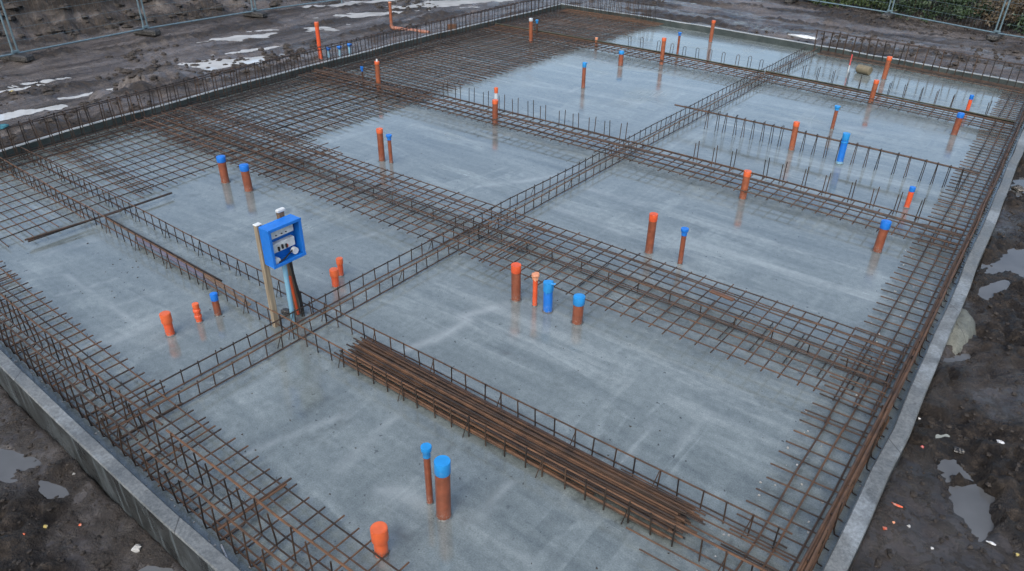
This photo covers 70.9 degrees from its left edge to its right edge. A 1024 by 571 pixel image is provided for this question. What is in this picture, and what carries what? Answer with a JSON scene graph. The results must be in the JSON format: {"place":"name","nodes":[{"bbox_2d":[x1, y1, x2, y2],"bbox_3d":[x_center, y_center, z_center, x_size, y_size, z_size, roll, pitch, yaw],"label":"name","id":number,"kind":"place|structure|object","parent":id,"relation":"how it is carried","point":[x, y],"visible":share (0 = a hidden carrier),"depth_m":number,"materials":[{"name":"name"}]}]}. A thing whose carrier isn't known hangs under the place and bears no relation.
{"place":"outdoors","nodes":[
{"label":"outdoors","id":0,"kind":"place"},
{"bbox_2d":[0,0,1023,570],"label":"ground","id":1,"kind":"structure","parent":0,"point":[78,66],"depth_m":9.36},
{"bbox_2d":[0,448,40,482],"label":"puddle","id":2,"kind":"object","parent":1,"relation":"on","point":[11,461],"visible":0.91,"depth_m":5.51,"materials":[{"name":"grey liquid"}]},
{"bbox_2d":[0,104,67,120],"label":"puddle","id":3,"kind":"object","parent":1,"relation":"on","point":[10,115],"visible":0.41,"depth_m":12.47,"materials":[{"name":"liquid"}]},
{"bbox_2d":[38,480,68,498],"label":"puddle","id":4,"kind":"object","parent":1,"relation":"on","point":[48,490],"visible":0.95,"depth_m":5.28,"materials":[{"name":"grey liquid"}]},
{"bbox_2d":[0,0,144,52],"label":"site fence","id":5,"kind":"object","parent":1,"relation":"on","point":[8,23],"visible":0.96,"depth_m":15.89,"materials":[{"name":"metal"}]},
{"bbox_2d":[0,407,150,570],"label":"mud clods","id":6,"kind":"object","parent":1,"relation":"on","point":[93,561],"visible":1,"depth_m":5.01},
{"bbox_2d":[0,349,240,570],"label":"edge kerb","id":7,"kind":"structure","parent":1,"relation":"on","point":[147,509],"depth_m":4.99,"materials":[{"name":"concrete"}]},
{"bbox_2d":[0,0,314,37],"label":"mud clods","id":8,"kind":"object","parent":1,"relation":"on","point":[53,29],"visible":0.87,"depth_m":17.94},
{"bbox_2d":[140,0,253,28],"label":"site fence","id":9,"kind":"object","parent":1,"relation":"on","point":[249,11],"visible":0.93,"depth_m":18.14,"materials":[{"name":"metal"}]},
{"bbox_2d":[0,0,437,149],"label":"mud clods","id":10,"kind":"object","parent":1,"relation":"on","point":[47,90],"visible":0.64,"depth_m":14.73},
{"bbox_2d":[177,54,284,69],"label":"puddle","id":11,"kind":"object","parent":1,"relation":"on","point":[214,64],"visible":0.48,"depth_m":15.46,"materials":[{"name":"liquid"}]},
{"bbox_2d":[0,4,560,159],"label":"edge kerb","id":12,"kind":"structure","parent":1,"relation":"on","point":[34,143],"depth_m":13.03,"materials":[{"name":"concrete"}]},
{"bbox_2d":[387,0,513,8],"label":"puddle","id":13,"kind":"object","parent":1,"relation":"on","point":[447,3],"visible":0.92,"depth_m":21.88,"materials":[{"name":"liquid"}]},
{"bbox_2d":[0,11,1023,570],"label":"concrete slab","id":14,"kind":"structure","parent":1,"relation":"on","point":[314,423],"depth_m":7.27,"materials":[{"name":"concrete"}]},
{"bbox_2d":[0,293,162,471],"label":"edge cage","id":15,"kind":"object","parent":14,"relation":"on","point":[97,376],"visible":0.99,"depth_m":5.68,"materials":[{"name":"metal"}]},
{"bbox_2d":[0,146,163,246],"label":"rebar mesh","id":16,"kind":"object","parent":14,"relation":"on","point":[63,191],"visible":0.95,"depth_m":9.26,"materials":[{"name":"metal"}]},
{"bbox_2d":[0,102,207,172],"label":"rebar mesh","id":17,"kind":"object","parent":16,"relation":"on","point":[70,140],"visible":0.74,"depth_m":10.78,"materials":[{"name":"metal"}]},
{"bbox_2d":[0,272,215,471],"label":"rebar mesh","id":18,"kind":"object","parent":14,"relation":"on","point":[115,398],"visible":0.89,"depth_m":6.01,"materials":[{"name":"metal"}]},
{"bbox_2d":[0,72,218,160],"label":"edge cage","id":19,"kind":"object","parent":14,"relation":"on","point":[99,103],"visible":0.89,"depth_m":11.10,"materials":[{"name":"metal"}]},
{"bbox_2d":[52,122,242,193],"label":"rebar mesh","id":20,"kind":"object","parent":14,"relation":"on","point":[145,159],"visible":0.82,"depth_m":10.27,"materials":[{"name":"metal"}]},
{"bbox_2d":[159,311,175,337],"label":"drain pipe","id":21,"kind":"object","parent":14,"relation":"on","point":[166,318],"visible":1,"depth_m":6.51,"materials":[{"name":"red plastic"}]},
{"bbox_2d":[164,116,312,172],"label":"rebar mesh","id":22,"kind":"object","parent":14,"relation":"on","point":[235,142],"visible":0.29,"depth_m":10.83,"materials":[{"name":"metal"}]},
{"bbox_2d":[142,105,341,175],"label":"rebar mesh","id":23,"kind":"object","parent":22,"relation":"on","point":[244,137],"visible":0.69,"depth_m":10.89,"materials":[{"name":"metal"}]},
{"bbox_2d":[137,429,352,570],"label":"edge cage","id":24,"kind":"object","parent":14,"relation":"on","point":[187,507],"visible":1,"depth_m":4.59,"materials":[{"name":"metal"}]},
{"bbox_2d":[138,421,409,570],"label":"rebar mesh","id":25,"kind":"object","parent":24,"relation":"attached to","point":[265,520],"visible":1,"depth_m":4.80,"materials":[{"name":"metal"}]},
{"bbox_2d":[253,207,305,327],"bbox_3d":[-2.059,-0.130,6.536,0.204,1.135,0.362,22,37,31],"label":"meter box","id":26,"kind":"object","parent":14,"relation":"on","point":[280,241],"visible":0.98,"depth_m":6.42,"materials":[{"name":"blue plastic"}]},
{"bbox_2d":[201,73,434,142],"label":"rebar mesh","id":27,"kind":"object","parent":14,"relation":"on","point":[306,107],"visible":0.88,"depth_m":12.38,"materials":[{"name":"metal"}]},
{"bbox_2d":[189,43,433,109],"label":"rebar mesh","id":28,"kind":"object","parent":27,"relation":"on","point":[287,81],"visible":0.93,"depth_m":13.72,"materials":[{"name":"metal"}]},
{"bbox_2d":[217,23,425,96],"bbox_3d":[-3.570,-4.659,14.553,0.151,0.495,5.408,21,36,30],"label":"edge cage","id":29,"kind":"object","parent":14,"relation":"on","point":[321,49],"visible":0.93,"depth_m":14.19,"materials":[{"name":"metal"}]},
{"bbox_2d":[370,521,390,560],"bbox_3d":[-0.826,1.613,4.516,0.111,0.274,0.111,-4,31,-7],"label":"drain pipe","id":30,"kind":"object","parent":14,"relation":"on","point":[379,534],"visible":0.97,"depth_m":4.45,"materials":[{"name":"orange plastic"}]},
{"bbox_2d":[0,157,765,570],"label":"rebar ladder","id":31,"kind":"object","parent":14,"relation":"on","point":[340,357],"visible":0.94,"depth_m":5.93,"materials":[{"name":"orange metal"}]},
{"bbox_2d":[134,237,219,287],"bbox_3d":[-3.574,-0.261,7.660,1.677,0.020,0.045,23,37,32],"label":"film strip","id":32,"kind":"object","parent":31,"relation":"on","point":[173,259],"visible":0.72,"depth_m":7.67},
{"bbox_2d":[19,146,792,548],"bbox_3d":[-2.629,-0.118,7.358,10.984,0.207,0.117,22,37,31],"label":"rebar ladder","id":33,"kind":"object","parent":14,"relation":"on","point":[165,230],"visible":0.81,"depth_m":5.97,"materials":[{"name":"orange metal"}]},
{"bbox_2d":[286,163,536,255],"bbox_3d":[-1.426,-1.039,9.067,4.014,0.031,0.654,22,37,31],"label":"rebar mesh","id":34,"kind":"object","parent":14,"relation":"on","point":[420,207],"visible":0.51,"depth_m":8.90,"materials":[{"name":"metal"}]},
{"bbox_2d":[420,442,433,504],"bbox_3d":[-0.561,1.279,4.810,0.074,0.550,0.074,22,37,31],"label":"drain pipe","id":35,"kind":"object","parent":14,"relation":"on","point":[426,448],"visible":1,"depth_m":4.76,"materials":[{"name":"plastic"}]},
{"bbox_2d":[434,455,451,522],"bbox_3d":[-0.456,1.347,4.719,0.130,0.530,0.129,22,37,31],"label":"drain pipe","id":36,"kind":"object","parent":14,"relation":"on","point":[442,472],"visible":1,"depth_m":4.66,"materials":[{"name":"plastic"}]},
{"bbox_2d":[98,47,805,429],"bbox_3d":[1.750,-2.178,10.930,0.119,0.164,16.022,22,37,31],"label":"rebar ladder","id":37,"kind":"object","parent":14,"relation":"on","point":[410,261],"visible":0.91,"depth_m":7.54,"materials":[{"name":"metal"}]},
{"bbox_2d":[339,32,578,94],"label":"rebar mesh","id":38,"kind":"object","parent":14,"relation":"on","point":[485,57],"visible":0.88,"depth_m":15.36,"materials":[{"name":"metal"}]},
{"bbox_2d":[324,30,578,96],"bbox_3d":[-1.080,-4.840,15.345,2.983,0.036,5.379,22,37,31],"label":"rebar mesh","id":39,"kind":"object","parent":38,"relation":"on","point":[457,49],"visible":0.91,"depth_m":15.22,"materials":[{"name":"metal"}]},
{"bbox_2d":[112,49,815,440],"bbox_3d":[1.923,-2.098,10.805,0.102,0.159,15.990,22,37,31],"label":"rebar ladder","id":40,"kind":"object","parent":14,"relation":"on","point":[434,263],"visible":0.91,"depth_m":7.43,"materials":[{"name":"metal"}]},
{"bbox_2d":[298,67,630,154],"bbox_3d":[-1.149,-3.073,12.335,6.878,0.140,0.775,21,37,30],"label":"rebar mesh","id":41,"kind":"object","parent":14,"relation":"on","point":[343,76],"visible":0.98,"depth_m":12.06,"materials":[{"name":"metal"}]},
{"bbox_2d":[341,354,594,494],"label":"steel bar","id":42,"kind":"object","parent":14,"relation":"on","point":[529,459],"visible":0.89,"depth_m":5.47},
{"bbox_2d":[339,350,671,533],"bbox_3d":[-0.236,1.093,5.484,3.226,0.015,0.029,22,37,31],"label":"steel bar","id":43,"kind":"object","parent":42,"relation":"on","point":[569,478],"visible":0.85,"depth_m":5.03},
{"bbox_2d":[343,352,682,537],"bbox_3d":[-0.196,1.103,5.438,3.233,0.016,0.027,22,37,31],"label":"steel bar","id":44,"kind":"object","parent":43,"relation":"on","point":[531,456],"visible":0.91,"depth_m":5.32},
{"bbox_2d":[353,353,667,529],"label":"steel bar","id":45,"kind":"object","parent":44,"relation":"on","point":[583,482],"visible":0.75,"depth_m":5.14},
{"bbox_2d":[424,0,561,41],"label":"edge cage","id":46,"kind":"object","parent":14,"relation":"on","point":[477,12],"visible":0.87,"depth_m":17.82,"materials":[{"name":"metal"}]},
{"bbox_2d":[334,352,664,537],"bbox_3d":[-0.293,1.113,5.498,3.233,0.019,0.026,22,37,31],"label":"steel bar","id":47,"kind":"object","parent":14,"relation":"on","point":[662,536],"visible":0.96,"depth_m":4.88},
{"bbox_2d":[344,357,671,539],"bbox_3d":[-0.212,1.135,5.421,3.139,0.016,0.029,22,37,31],"label":"steel bar","id":48,"kind":"object","parent":47,"relation":"on","point":[572,485],"visible":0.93,"depth_m":5.23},
{"bbox_2d":[510,262,521,302],"bbox_3d":[0.040,-0.015,7.094,0.124,0.430,0.110,7,31,9],"label":"drain pipe","id":49,"kind":"object","parent":14,"relation":"on","point":[515,282],"visible":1,"depth_m":7.05,"materials":[{"name":"plastic"}]},
{"bbox_2d":[170,116,889,381],"bbox_3d":[-1.193,-0.980,8.889,10.981,0.141,0.054,22,37,31],"label":"rebar ladder","id":50,"kind":"object","parent":14,"relation":"on","point":[669,300],"visible":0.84,"depth_m":7.56,"materials":[{"name":"metal"}]},
{"bbox_2d":[127,105,331,174],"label":"rebar mesh","id":51,"kind":"object","parent":50,"relation":"on","point":[254,131],"visible":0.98,"depth_m":10.74,"materials":[{"name":"metal"}]},
{"bbox_2d":[257,149,546,262],"bbox_3d":[-1.472,-1.102,8.954,4.021,0.034,1.270,22,37,31],"label":"rebar mesh","id":52,"kind":"object","parent":50,"relation":"on","point":[433,192],"visible":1,"depth_m":8.86,"materials":[{"name":"metal"}]},
{"bbox_2d":[479,220,909,414],"bbox_3d":[1.555,0.118,6.994,4.050,0.035,1.250,22,37,31],"label":"rebar mesh","id":53,"kind":"object","parent":50,"relation":"on","point":[770,308],"visible":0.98,"depth_m":6.79,"materials":[{"name":"metal"}]},
{"bbox_2d":[366,337,695,511],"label":"steel bar","id":54,"kind":"object","parent":14,"relation":"on","point":[440,376],"visible":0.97,"depth_m":6.12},
{"bbox_2d":[367,339,695,508],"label":"steel bar","id":55,"kind":"object","parent":54,"relation":"on","point":[542,430],"visible":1,"depth_m":5.46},
{"bbox_2d":[542,280,555,313],"bbox_3d":[0.351,0.116,6.941,0.119,0.371,0.112,-3,31,-6],"label":"drain pipe","id":56,"kind":"object","parent":14,"relation":"on","point":[548,287],"visible":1,"depth_m":6.89,"materials":[{"name":"blue plastic"}]},
{"bbox_2d":[494,12,645,44],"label":"rebar mesh","id":57,"kind":"object","parent":14,"relation":"on","point":[573,28],"visible":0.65,"depth_m":18.23,"materials":[{"name":"metal"}]},
{"bbox_2d":[414,8,577,48],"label":"rebar mesh","id":58,"kind":"object","parent":57,"relation":"on","point":[478,29],"visible":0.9,"depth_m":17.65,"materials":[{"name":"metal"}]},
{"bbox_2d":[498,12,654,45],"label":"rebar mesh","id":59,"kind":"object","parent":57,"relation":"on","point":[582,24],"visible":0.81,"depth_m":18.35,"materials":[{"name":"metal"}]},
{"bbox_2d":[561,9,663,26],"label":"rebar mesh","id":60,"kind":"object","parent":59,"relation":"on","point":[620,19],"visible":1,"depth_m":19.26,"materials":[{"name":"orange metal"}]},
{"bbox_2d":[570,293,584,325],"bbox_3d":[0.627,0.237,6.780,0.128,0.335,0.126,-5,31,-9],"label":"drain pipe","id":61,"kind":"object","parent":14,"relation":"on","point":[578,307],"visible":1,"depth_m":6.73,"materials":[{"name":"plastic"}]},
{"bbox_2d":[565,0,656,22],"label":"edge cage","id":62,"kind":"object","parent":14,"relation":"on","point":[633,3],"visible":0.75,"depth_m":19.30,"materials":[{"name":"metal"}]},
{"bbox_2d":[481,23,764,80],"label":"rebar mesh","id":63,"kind":"object","parent":14,"relation":"on","point":[655,52],"visible":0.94,"depth_m":15.83,"materials":[{"name":"metal"}]},
{"bbox_2d":[643,212,657,254],"bbox_3d":[1.539,-0.561,7.959,0.111,0.510,0.118,22,37,31],"label":"drain pipe","id":64,"kind":"object","parent":14,"relation":"on","point":[652,223],"visible":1,"depth_m":7.91,"materials":[{"name":"plastic"}]},
{"bbox_2d":[506,238,897,389],"bbox_3d":[1.607,0.182,7.111,4.033,0.032,0.635,22,37,31],"label":"rebar mesh","id":65,"kind":"object","parent":14,"relation":"on","point":[802,338],"visible":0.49,"depth_m":6.93,"materials":[{"name":"metal"}]},
{"bbox_2d":[608,141,963,250],"bbox_3d":[3.328,-1.230,9.378,4.503,0.140,0.847,22,37,31],"label":"rebar mesh","id":66,"kind":"object","parent":14,"relation":"on","point":[803,193],"visible":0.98,"depth_m":9.20,"materials":[{"name":"metal"}]},
{"bbox_2d":[674,104,978,190],"bbox_3d":[4.431,-2.142,10.770,4.496,0.329,0.118,24,38,34],"label":"rebar ladder","id":67,"kind":"object","parent":14,"relation":"on","point":[829,138],"visible":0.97,"depth_m":10.51,"materials":[{"name":"metal"}]},
{"bbox_2d":[796,394,892,570],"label":"edge cage","id":68,"kind":"object","parent":14,"relation":"on","point":[809,561],"visible":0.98,"depth_m":4.71,"materials":[{"name":"metal"}]},
{"bbox_2d":[709,409,868,570],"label":"rebar mesh","id":69,"kind":"object","parent":68,"relation":"attached to","point":[819,517],"visible":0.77,"depth_m":4.96,"materials":[{"name":"metal"}]},
{"bbox_2d":[621,468,795,558],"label":"steel bar","id":70,"kind":"object","parent":69,"relation":"on","point":[779,549],"visible":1,"depth_m":4.77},
{"bbox_2d":[872,219,891,253],"bbox_3d":[4.149,-0.539,8.075,0.118,0.415,0.125,22,37,31],"label":"drain pipe","id":71,"kind":"object","parent":14,"relation":"on","point":[885,226],"visible":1,"depth_m":8.03,"materials":[{"name":"plastic"}]},
{"bbox_2d":[753,70,1014,133],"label":"rebar mesh","id":72,"kind":"object","parent":14,"relation":"on","point":[944,108],"visible":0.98,"depth_m":12.83,"materials":[{"name":"metal"}]},
{"bbox_2d":[813,29,1023,90],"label":"edge cage","id":73,"kind":"object","parent":14,"relation":"on","point":[928,48],"visible":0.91,"depth_m":14.90,"materials":[{"name":"metal"}]},
{"bbox_2d":[880,187,991,438],"bbox_3d":[4.392,-0.023,7.221,0.104,0.344,5.320,22,37,31],"label":"edge cage","id":74,"kind":"object","parent":14,"relation":"on","point":[910,360],"visible":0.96,"depth_m":6.54,"materials":[{"name":"metal"}]},
{"bbox_2d":[801,201,976,437],"bbox_3d":[4.111,0.025,7.376,0.531,0.032,5.349,22,37,31],"label":"rebar mesh","id":75,"kind":"object","parent":74,"relation":"attached to","point":[868,424],"visible":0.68,"depth_m":6.85,"materials":[{"name":"metal"}]},
{"bbox_2d":[938,90,1023,209],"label":"rebar mesh","id":76,"kind":"object","parent":14,"relation":"on","point":[988,155],"visible":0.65,"depth_m":10.74,"materials":[{"name":"metal"}]},
{"bbox_2d":[817,50,1023,93],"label":"rebar mesh","id":77,"kind":"object","parent":76,"relation":"on","point":[992,84],"visible":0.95,"depth_m":14.72,"materials":[{"name":"metal"}]},
{"bbox_2d":[984,108,1023,212],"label":"edge cage","id":78,"kind":"object","parent":14,"relation":"on","point":[997,174],"visible":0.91,"depth_m":10.03,"materials":[{"name":"metal"}]},
{"bbox_2d":[561,3,1023,89],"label":"edge kerb","id":79,"kind":"structure","parent":1,"relation":"on","point":[746,36],"depth_m":16.86,"materials":[{"name":"concrete"}]},
{"bbox_2d":[643,0,1023,76],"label":"mud clods","id":80,"kind":"object","parent":1,"relation":"on","point":[934,46],"visible":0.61,"depth_m":17.98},
{"bbox_2d":[873,0,956,22],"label":"bush","id":81,"kind":"object","parent":1,"relation":"on","point":[915,4],"visible":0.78,"depth_m":20.61,"materials":[{"name":"green plant"}]},
{"bbox_2d":[822,127,1023,570],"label":"edge kerb","id":82,"kind":"structure","parent":1,"relation":"on","point":[843,554],"depth_m":5.64,"materials":[{"name":"concrete"}]},
{"bbox_2d":[870,193,1023,570],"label":"mud clods","id":83,"kind":"object","parent":1,"relation":"on","point":[878,562],"visible":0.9,"depth_m":5.50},
{"bbox_2d":[890,0,1006,32],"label":"site fence","id":84,"kind":"object","parent":1,"relation":"on","point":[997,22],"visible":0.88,"depth_m":18.97,"materials":[{"name":"metal"}]},
{"bbox_2d":[923,0,997,23],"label":"bush","id":85,"kind":"object","parent":1,"relation":"on","point":[958,10],"visible":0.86,"depth_m":19.73,"materials":[{"name":"green plant"}]},
{"bbox_2d":[947,308,975,354],"bbox_3d":[4.395,0.508,6.958,0.274,0.351,1.240,22,37,31],"label":"concrete spill","id":86,"kind":"object","parent":1,"relation":"on","point":[963,331],"visible":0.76,"depth_m":6.81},
{"bbox_2d":[937,459,994,541],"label":"puddle","id":87,"kind":"object","parent":1,"relation":"on","point":[972,503],"visible":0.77,"depth_m":5.16,"materials":[{"name":"grey liquid"}]},
{"bbox_2d":[978,280,1009,299],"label":"puddle","id":88,"kind":"object","parent":1,"relation":"on","point":[987,291],"visible":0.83,"depth_m":7.71,"materials":[{"name":"grey liquid"}]},
{"bbox_2d":[969,0,1023,26],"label":"bush","id":89,"kind":"object","parent":1,"relation":"on","point":[1013,8],"visible":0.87,"depth_m":19.05,"materials":[{"name":"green plant"}]},
{"bbox_2d":[980,248,1023,276],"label":"puddle","id":90,"kind":"object","parent":1,"relation":"on","point":[1012,260],"visible":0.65,"depth_m":8.20,"materials":[{"name":"grey liquid"}]},
{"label":"steel bar","id":91,"kind":"object","parent":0,"visible":0},
{"bbox_2d":[348,349,627,498],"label":"steel bar","id":92,"kind":"object","parent":91,"relation":"on","point":[496,429],"visible":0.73,"depth_m":5.46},
{"bbox_2d":[350,349,675,522],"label":"steel bar","id":93,"kind":"object","parent":92,"relation":"on","point":[576,470],"visible":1,"depth_m":5.31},
{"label":"steel bar","id":94,"kind":"object","parent":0,"visible":0},
{"bbox_2d":[351,345,623,490],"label":"steel bar","id":95,"kind":"object","parent":94,"relation":"on","point":[519,435],"visible":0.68,"depth_m":5.46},
{"bbox_2d":[355,346,684,520],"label":"steel bar","id":96,"kind":"object","parent":95,"relation":"on","point":[611,482],"visible":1,"depth_m":5.24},
{"bbox_2d":[355,344,677,514],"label":"steel bar","id":97,"kind":"object","parent":96,"relation":"on","point":[601,474],"visible":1,"depth_m":5.33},
{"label":"steel bar","id":98,"kind":"object","parent":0,"visible":0},
{"bbox_2d":[354,352,683,533],"bbox_3d":[-0.139,1.098,5.451,3.130,0.017,0.032,22,37,31],"label":"steel bar","id":99,"kind":"object","parent":98,"relation":"on","point":[653,517],"visible":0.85,"depth_m":4.92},
{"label":"steel bar","id":100,"kind":"object","parent":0,"visible":0},
{"bbox_2d":[360,344,527,433],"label":"steel bar","id":101,"kind":"object","parent":100,"relation":"on","point":[401,366],"visible":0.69,"depth_m":6.22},
{"bbox_2d":[356,340,705,525],"bbox_3d":[-0.066,1.029,5.537,3.325,0.019,0.026,22,37,31],"label":"steel bar","id":102,"kind":"object","parent":101,"relation":"on","point":[695,519],"visible":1,"depth_m":5.93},
{"bbox_2d":[358,341,686,513],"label":"steel bar","id":103,"kind":"object","parent":102,"relation":"on","point":[611,474],"visible":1,"depth_m":5.46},
{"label":"steel bar","id":104,"kind":"object","parent":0,"visible":0},
{"bbox_2d":[362,341,695,515],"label":"steel bar","id":105,"kind":"object","parent":104,"relation":"on","point":[576,453],"visible":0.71,"depth_m":5.07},
{"bbox_2d":[362,339,694,512],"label":"steel bar","id":106,"kind":"object","parent":105,"relation":"on","point":[596,462],"visible":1,"depth_m":5.40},
{"bbox_2d":[368,344,692,514],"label":"steel bar","id":107,"kind":"object","parent":104,"relation":"on","point":[494,411],"visible":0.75,"depth_m":5.63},
{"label":"steel bar","id":108,"kind":"object","parent":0,"visible":0},
{"bbox_2d":[360,337,705,515],"bbox_3d":[-0.041,0.999,5.621,3.322,0.017,0.026,22,37,31],"label":"steel bar","id":109,"kind":"object","parent":108,"relation":"on","point":[640,482],"visible":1,"depth_m":5.36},
{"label":"steel bar","id":110,"kind":"object","parent":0,"visible":0},
{"bbox_2d":[355,350,697,533],"bbox_3d":[-0.088,1.083,5.459,3.213,0.016,0.027,22,37,31],"label":"steel bar","id":111,"kind":"object","parent":110,"relation":"on","point":[686,527],"visible":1,"depth_m":5.45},
{"bbox_2d":[346,344,674,518],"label":"steel bar","id":112,"kind":"object","parent":111,"relation":"on","point":[576,467],"visible":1,"depth_m":5.32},
{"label":"steel bar","id":113,"kind":"object","parent":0,"visible":0},
{"bbox_2d":[353,342,677,512],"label":"steel bar","id":114,"kind":"object","parent":113,"relation":"on","point":[570,456],"visible":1,"depth_m":5.23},
{"bbox_2d":[357,344,609,474],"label":"steel bar","id":115,"kind":"object","parent":114,"relation":"on","point":[514,425],"visible":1,"depth_m":5.55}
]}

